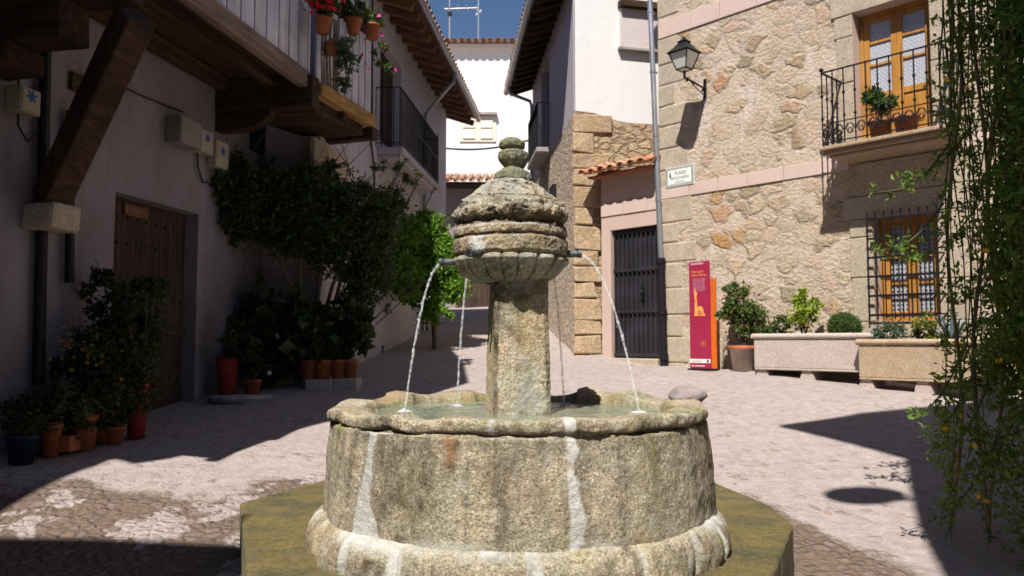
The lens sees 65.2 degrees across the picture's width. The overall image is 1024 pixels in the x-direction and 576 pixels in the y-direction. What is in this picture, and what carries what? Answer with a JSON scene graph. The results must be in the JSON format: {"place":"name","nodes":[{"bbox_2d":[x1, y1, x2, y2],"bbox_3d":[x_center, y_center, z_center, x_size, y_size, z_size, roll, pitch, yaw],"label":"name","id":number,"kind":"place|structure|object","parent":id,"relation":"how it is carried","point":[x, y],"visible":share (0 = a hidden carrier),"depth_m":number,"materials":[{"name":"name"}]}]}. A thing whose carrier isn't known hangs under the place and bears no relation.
{"place":"outdoors","nodes":[
{"label":"outdoors","id":0,"kind":"place"},
{"bbox_2d":[428,0,524,41],"label":"sky","id":1,"kind":"structure","parent":0,"point":[498,18],"materials":[{"name":"blue"}]},
{"bbox_2d":[446,140,527,149],"bbox_3d":[-0.890,-4.396,24.346,3.418,0.417,0.060,0,-4,0],"label":"overhead cable","id":2,"kind":"object","parent":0,"point":[477,148],"visible":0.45,"depth_m":24.31,"materials":[{"name":"rubber"}]},
{"bbox_2d":[0,307,1023,575],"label":"ground","id":3,"kind":"structure","parent":0,"point":[842,475],"depth_m":6.77,"materials":[{"name":"beige stone"}]},
{"bbox_2d":[0,383,103,465],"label":"potted shrub","id":4,"kind":"object","parent":3,"relation":"on","point":[21,447],"visible":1,"depth_m":6.63,"materials":[{"name":"green plant"}]},
{"bbox_2d":[32,401,73,457],"bbox_3d":[-3.953,1.194,6.879,0.320,0.509,0.307,0,-4,0],"label":"flower pot","id":5,"kind":"object","parent":3,"relation":"on","point":[49,444],"visible":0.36,"depth_m":6.82,"materials":[{"name":"ceramic"}]},
{"bbox_2d":[35,434,80,452],"bbox_3d":[-3.993,1.351,6.964,0.404,0.142,0.201,0,-4,0],"label":"trough","id":6,"kind":"object","parent":3,"relation":"on","point":[69,443],"visible":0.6,"depth_m":6.87,"materials":[{"name":"ceramic"}]},
{"bbox_2d":[22,365,126,440],"bbox_3d":[-3.904,1.062,7.116,0.921,0.748,0.635,1,-4,-19],"label":"shrub","id":7,"kind":"object","parent":6,"relation":"in","point":[102,393],"visible":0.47,"depth_m":7.08,"materials":[{"name":"green plant"}]},
{"bbox_2d":[66,393,103,450],"bbox_3d":[-3.795,1.179,7.110,0.354,0.524,0.309,0,-4,0],"label":"flower pot","id":8,"kind":"object","parent":3,"relation":"on","point":[88,440],"visible":0.38,"depth_m":7.06,"materials":[{"name":"ceramic"}]},
{"bbox_2d":[48,325,164,442],"bbox_3d":[-3.813,0.883,7.446,1.158,1.088,0.689,0,-4,0],"label":"yellow flower shrub","id":9,"kind":"object","parent":3,"relation":"on","point":[76,361],"visible":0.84,"depth_m":7.36,"materials":[{"name":"green plant"}]},
{"bbox_2d":[99,410,128,443],"bbox_3d":[-3.656,1.271,7.345,0.316,0.321,0.265,0,-4,0],"label":"flower pot","id":10,"kind":"object","parent":3,"relation":"on","point":[114,435],"visible":0.53,"depth_m":7.31,"materials":[{"name":"ceramic"}]},
{"bbox_2d":[73,258,177,438],"bbox_3d":[-3.763,0.572,7.760,1.019,1.734,0.722,0,-4,0],"label":"rambling rose","id":11,"kind":"object","parent":3,"relation":"on","point":[146,323],"visible":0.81,"depth_m":7.67,"materials":[{"name":"green plant"}]},
{"bbox_2d":[0,0,378,454],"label":"timber jettied house","id":12,"kind":"structure","parent":3,"relation":"on","point":[100,170],"depth_m":8.61,"materials":[{"name":"white paint"}]},
{"bbox_2d":[5,85,40,117],"bbox_3d":[-4.285,-1.637,7.020,0.170,0.226,0.231,-1,-4,10],"label":"meter box","id":13,"kind":"object","parent":12,"relation":"attached to","point":[23,101],"visible":1,"depth_m":6.92,"materials":[{"name":"plastic"}]},
{"bbox_2d":[17,80,218,187],"bbox_3d":[-4.045,-1.673,8.619,0.042,0.970,3.299,-1,-4,10],"label":"wall cable","id":14,"kind":"object","parent":12,"relation":"attached to","point":[21,131],"depth_m":8.75,"materials":[{"name":"rubber"}]},
{"bbox_2d":[112,196,185,410],"bbox_3d":[-4.161,0.263,9.039,0.084,2.433,1.525,-1,-4,10],"label":"plank door","id":15,"kind":"structure","parent":12,"relation":"in","point":[148,239],"depth_m":9.32,"materials":[{"name":"brown wood"}]},
{"bbox_2d":[165,115,201,150],"bbox_3d":[-3.844,-1.818,9.384,0.207,0.319,0.431,-1,-4,10],"label":"meter box","id":16,"kind":"object","parent":12,"relation":"attached to","point":[183,132],"visible":1,"depth_m":9.23,"materials":[{"name":"beige plastic"}]},
{"bbox_2d":[193,128,213,155],"bbox_3d":[-3.797,-1.793,9.806,0.151,0.284,0.297,-1,-4,10],"label":"meter box","id":17,"kind":"object","parent":12,"relation":"attached to","point":[207,143],"visible":0.64,"depth_m":9.79,"materials":[{"name":"plastic"}]},
{"bbox_2d":[206,139,228,170],"bbox_3d":[-3.733,-1.687,10.154,0.150,0.343,0.295,-1,-4,10],"label":"meter box","id":18,"kind":"object","parent":12,"relation":"attached to","point":[218,159],"visible":0.87,"depth_m":10.06,"materials":[{"name":"plastic"}]},
{"bbox_2d":[249,126,265,153],"bbox_3d":[-3.611,-2.143,11.327,0.030,0.471,0.450,-1,-4,10],"label":"upper window","id":19,"kind":"structure","parent":12,"relation":"in","point":[254,136],"depth_m":11.34,"materials":[{"name":"black glass"}]},
{"bbox_2d":[301,0,344,35],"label":"hanging pot","id":20,"kind":"object","parent":12,"relation":"hanging from","point":[324,11],"visible":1,"depth_m":9.88,"materials":[{"name":"ceramic"}]},
{"bbox_2d":[321,33,365,94],"bbox_3d":[-2.154,-2.839,10.033,0.555,0.824,0.350,-1,-4,19],"label":"hanging pot","id":21,"kind":"object","parent":12,"relation":"hanging from","point":[332,49],"visible":1,"depth_m":9.98,"materials":[{"name":"ceramic"}]},
{"bbox_2d":[336,0,375,57],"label":"hanging pot","id":22,"kind":"object","parent":12,"relation":"hanging from","point":[353,19],"visible":0.87,"depth_m":10.41,"materials":[{"name":"ceramic"}]},
{"bbox_2d":[360,10,397,76],"bbox_3d":[-1.836,-3.367,10.991,0.561,0.991,0.358,0,-4,0],"label":"hanging pot","id":23,"kind":"object","parent":12,"relation":"hanging from","point":[374,26],"visible":0.84,"depth_m":10.92,"materials":[{"name":"ceramic"}]},
{"bbox_2d":[208,393,272,403],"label":"paving slab","id":24,"kind":"structure","parent":3,"relation":"on","point":[239,398],"depth_m":9.57,"materials":[{"name":"grey stone"}]},
{"bbox_2d":[215,315,262,394],"bbox_3d":[-3.399,0.845,9.961,0.571,1.023,0.470,0,-4,0],"label":"potted shrub","id":25,"kind":"object","parent":24,"relation":"on","point":[227,366],"visible":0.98,"depth_m":9.86,"materials":[{"name":"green plant"}]},
{"bbox_2d":[239,347,274,393],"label":"potted shrub","id":26,"kind":"object","parent":24,"relation":"on","point":[251,386],"visible":0.69,"depth_m":9.97,"materials":[{"name":"green plant"}]},
{"bbox_2d":[238,308,308,388],"bbox_3d":[-3.206,0.773,10.577,1.160,1.105,0.703,0,-4,0],"label":"flowering shrub","id":27,"kind":"object","parent":3,"relation":"on","point":[275,374],"visible":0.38,"depth_m":10.46,"materials":[{"name":"green plant"}]},
{"bbox_2d":[227,270,375,384],"bbox_3d":[-2.876,0.529,10.691,2.009,1.534,1.294,0,-4,0],"label":"broad leaf plant","id":28,"kind":"object","parent":3,"relation":"on","point":[305,314],"visible":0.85,"depth_m":10.48,"materials":[{"name":"green plant"}]},
{"bbox_2d":[208,124,448,379],"bbox_3d":[-2.595,-0.485,10.887,3.597,3.650,1.256,2,-4,-31],"label":"climbing tree","id":29,"kind":"object","parent":3,"relation":"on","point":[362,233],"visible":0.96,"depth_m":10.80,"materials":[{"name":"green plant"}]},
{"bbox_2d":[305,377,361,390],"bbox_3d":[-2.352,1.300,10.597,0.666,0.222,0.458,0,-4,0],"label":"stone step","id":30,"kind":"object","parent":3,"relation":"on","point":[348,384],"visible":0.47,"depth_m":10.41,"materials":[{"name":"grey stone"}]},
{"bbox_2d":[293,321,326,378],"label":"potted plant","id":31,"kind":"object","parent":30,"relation":"on","point":[308,368],"visible":0.48,"depth_m":10.44,"materials":[{"name":"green plant"}]},
{"bbox_2d":[306,315,334,378],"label":"potted plant","id":32,"kind":"object","parent":30,"relation":"on","point":[322,369],"visible":0.45,"depth_m":10.47,"materials":[{"name":"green plant"}]},
{"bbox_2d":[320,298,362,378],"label":"potted plant","id":33,"kind":"object","parent":30,"relation":"on","point":[337,368],"visible":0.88,"depth_m":10.59,"materials":[{"name":"green plant"}]},
{"bbox_2d":[335,299,377,377],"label":"potted plant","id":34,"kind":"object","parent":30,"relation":"on","point":[363,333],"visible":0.85,"depth_m":10.67,"materials":[{"name":"green plant"}]},
{"bbox_2d":[262,0,480,378],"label":"alley house","id":35,"kind":"structure","parent":3,"relation":"on","point":[420,97],"depth_m":15.68,"materials":[{"name":"white paint"}]},
{"bbox_2d":[379,50,392,146],"bbox_3d":[-2.548,-3.653,15.683,0.060,1.952,1.693,0,-4,5],"label":"balcony door","id":36,"kind":"structure","parent":35,"relation":"in","point":[385,79],"depth_m":15.96,"materials":[{"name":"brown wood"}]},
{"bbox_2d":[388,206,475,348],"bbox_3d":[-1.563,-0.220,15.242,1.729,2.868,1.899,0,-4,0],"label":"sunlit bush","id":37,"kind":"object","parent":3,"relation":"on","point":[427,242],"visible":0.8,"depth_m":15.11,"materials":[{"name":"green plant"}]},
{"bbox_2d":[445,173,494,307],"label":"building","id":38,"kind":"structure","parent":3,"relation":"on","point":[457,192],"depth_m":27.20,"materials":[{"name":"white paint"}]},
{"bbox_2d":[456,273,489,307],"bbox_3d":[-1.250,0.061,27.226,1.300,1.700,0.040,0,-4,0],"label":"door","id":39,"kind":"structure","parent":38,"relation":"in","point":[480,297],"depth_m":27.19,"materials":[{"name":"brown wood"}]},
{"bbox_2d":[445,37,532,181],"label":"white building","id":40,"kind":"structure","parent":3,"relation":"on","point":[483,65],"depth_m":30.51,"materials":[{"name":"paint"}]},
{"bbox_2d":[445,0,477,43],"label":"roof antenna","id":41,"kind":"object","parent":40,"relation":"on","point":[450,12],"visible":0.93,"depth_m":31.77,"materials":[{"name":"metal"}]},
{"bbox_2d":[460,118,495,141],"bbox_3d":[-1.301,-6.016,30.423,1.384,0.908,0.090,0,-4,0],"label":"window","id":42,"kind":"structure","parent":40,"relation":"in","point":[484,130],"depth_m":30.39,"materials":[{"name":"beige paint"}]},
{"bbox_2d":[475,0,481,43],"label":"roof antenna","id":43,"kind":"object","parent":40,"relation":"on","point":[478,18],"visible":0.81,"depth_m":31.76,"materials":[{"name":"metal"}]},
{"bbox_2d":[239,137,793,575],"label":"stone fountain","id":44,"kind":"object","parent":3,"relation":"on","point":[518,469],"visible":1,"depth_m":3.90,"materials":[{"name":"beige stone"}]},
{"bbox_2d":[668,386,707,401],"bbox_3d":[1.084,0.666,4.932,0.243,0.123,0.201,0,-4,0],"label":"boulder","id":45,"kind":"object","parent":44,"relation":"on","point":[685,392],"visible":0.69,"depth_m":4.86,"materials":[{"name":"beige stone"}]},
{"bbox_2d":[503,0,658,355],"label":"white corner house","id":46,"kind":"structure","parent":3,"relation":"on","point":[580,69],"depth_m":14.77,"materials":[{"name":"paint"}]},
{"bbox_2d":[547,71,548,144],"bbox_3d":[0.941,-4.204,18.641,0.040,2.088,1.420,0,-4,-5],"label":"window","id":47,"kind":"structure","parent":46,"relation":"in","point":[548,71],"depth_m":19.19,"materials":[{"name":"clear glass"}]},
{"bbox_2d":[549,184,556,197],"bbox_3d":[0.871,-1.867,16.920,0.110,0.568,0.550,0,-4,-5],"label":"vent window","id":48,"kind":"structure","parent":46,"relation":"in","point":[552,190],"depth_m":16.66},
{"bbox_2d":[578,153,660,365],"bbox_3d":[2.137,-0.196,13.762,1.268,4.621,1.562,3,-5,-42],"label":"gate annex","id":49,"kind":"object","parent":3,"relation":"on","point":[629,242],"visible":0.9,"depth_m":13.59,"materials":[{"name":"paint"}]},
{"bbox_2d":[687,260,719,370],"bbox_3d":[2.850,0.423,11.955,0.120,1.652,0.488,3,-5,-42],"label":"information totem","id":50,"kind":"object","parent":3,"relation":"on","point":[703,319],"visible":1,"depth_m":11.92,"materials":[{"name":"metal"}]},
{"bbox_2d":[714,280,770,370],"bbox_3d":[3.338,0.536,11.501,0.672,1.304,0.757,4,-5,-43],"label":"potted rose","id":51,"kind":"object","parent":3,"relation":"on","point":[734,312],"visible":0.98,"depth_m":11.41,"materials":[{"name":"green plant"}]},
{"bbox_2d":[750,333,891,384],"bbox_3d":[4.066,1.005,10.572,0.516,0.813,1.772,3,-5,-42],"label":"stone trough","id":52,"kind":"object","parent":3,"relation":"on","point":[813,356],"visible":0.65,"depth_m":10.47,"materials":[{"name":"beige stone"}]},
{"bbox_2d":[760,309,792,333],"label":"shrub","id":53,"kind":"object","parent":52,"relation":"on","point":[776,327],"visible":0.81,"depth_m":10.94,"materials":[{"name":"green plant"}]},
{"bbox_2d":[785,288,824,332],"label":"lime shrub","id":54,"kind":"object","parent":52,"relation":"on","point":[799,317],"visible":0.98,"depth_m":10.72,"materials":[{"name":"green plant"}]},
{"bbox_2d":[825,311,863,332],"bbox_3d":[4.290,0.504,10.339,0.473,0.429,0.467,0,-4,0],"label":"box ball","id":55,"kind":"object","parent":52,"relation":"in","point":[843,322],"visible":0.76,"depth_m":10.22,"materials":[{"name":"green plant"}]},
{"bbox_2d":[647,0,1023,395],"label":"stone house","id":56,"kind":"structure","parent":3,"relation":"on","point":[780,148],"depth_m":11.30,"materials":[{"name":"stone"}]},
{"bbox_2d":[665,163,694,187],"bbox_3d":[2.691,-1.795,12.830,0.026,0.320,0.548,3,-5,-42],"label":"street plaque","id":57,"kind":"object","parent":56,"relation":"attached to","point":[680,175],"visible":1,"depth_m":12.81,"materials":[{"name":"white ceramic"}]},
{"bbox_2d":[666,36,706,97],"bbox_3d":[2.759,-3.417,12.321,0.743,0.850,0.390,3,-5,-42],"label":"wall lamp","id":58,"kind":"object","parent":56,"relation":"attached to","point":[684,53],"visible":1,"depth_m":12.15,"materials":[{"name":"black metal"}]},
{"bbox_2d":[859,85,899,137],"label":"balcony plant","id":59,"kind":"object","parent":56,"relation":"on","point":[872,99],"visible":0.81,"depth_m":10.10,"materials":[{"name":"green plant"}]},
{"bbox_2d":[859,0,932,138],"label":"balcony door","id":60,"kind":"structure","parent":56,"relation":"in","point":[904,27],"depth_m":10.56,"materials":[{"name":"brown wood"}]},
{"bbox_2d":[892,113,920,132],"bbox_3d":[4.887,-2.003,9.910,0.318,0.240,0.318,0,-4,0],"label":"balcony pot","id":61,"kind":"object","parent":56,"relation":"on","point":[906,124],"visible":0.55,"depth_m":9.80,"materials":[{"name":"ceramic"}]},
{"bbox_2d":[879,214,940,320],"bbox_3d":[5.188,-0.253,10.349,0.070,1.366,0.793,3,-5,-42],"label":"window","id":62,"kind":"structure","parent":56,"relation":"in","point":[922,218],"depth_m":10.36,"materials":[{"name":"brown wood"}]},
{"bbox_2d":[854,339,999,408],"bbox_3d":[4.894,1.006,9.388,0.516,0.813,1.588,3,-5,-42],"label":"stone trough","id":63,"kind":"object","parent":3,"relation":"on","point":[915,360],"visible":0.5,"depth_m":9.36,"materials":[{"name":"stone"}]},
{"bbox_2d":[870,317,907,345],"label":"shrub","id":64,"kind":"object","parent":63,"relation":"in","point":[898,330],"visible":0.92,"depth_m":9.71,"materials":[{"name":"green plant"}]},
{"bbox_2d":[909,308,940,338],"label":"red tipped shrub","id":65,"kind":"object","parent":63,"relation":"on","point":[921,327],"visible":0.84,"depth_m":9.44,"materials":[{"name":"green plant"}]},
{"bbox_2d":[922,314,984,338],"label":"agave","id":66,"kind":"object","parent":63,"relation":"on","point":[951,329],"visible":0.38,"depth_m":9.17,"materials":[{"name":"plant"}]},
{"bbox_2d":[868,0,1023,569],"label":"hanging jasmine","id":67,"kind":"object","parent":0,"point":[1000,350],"visible":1,"depth_m":5.47,"materials":[{"name":"green plant"}]}
]}

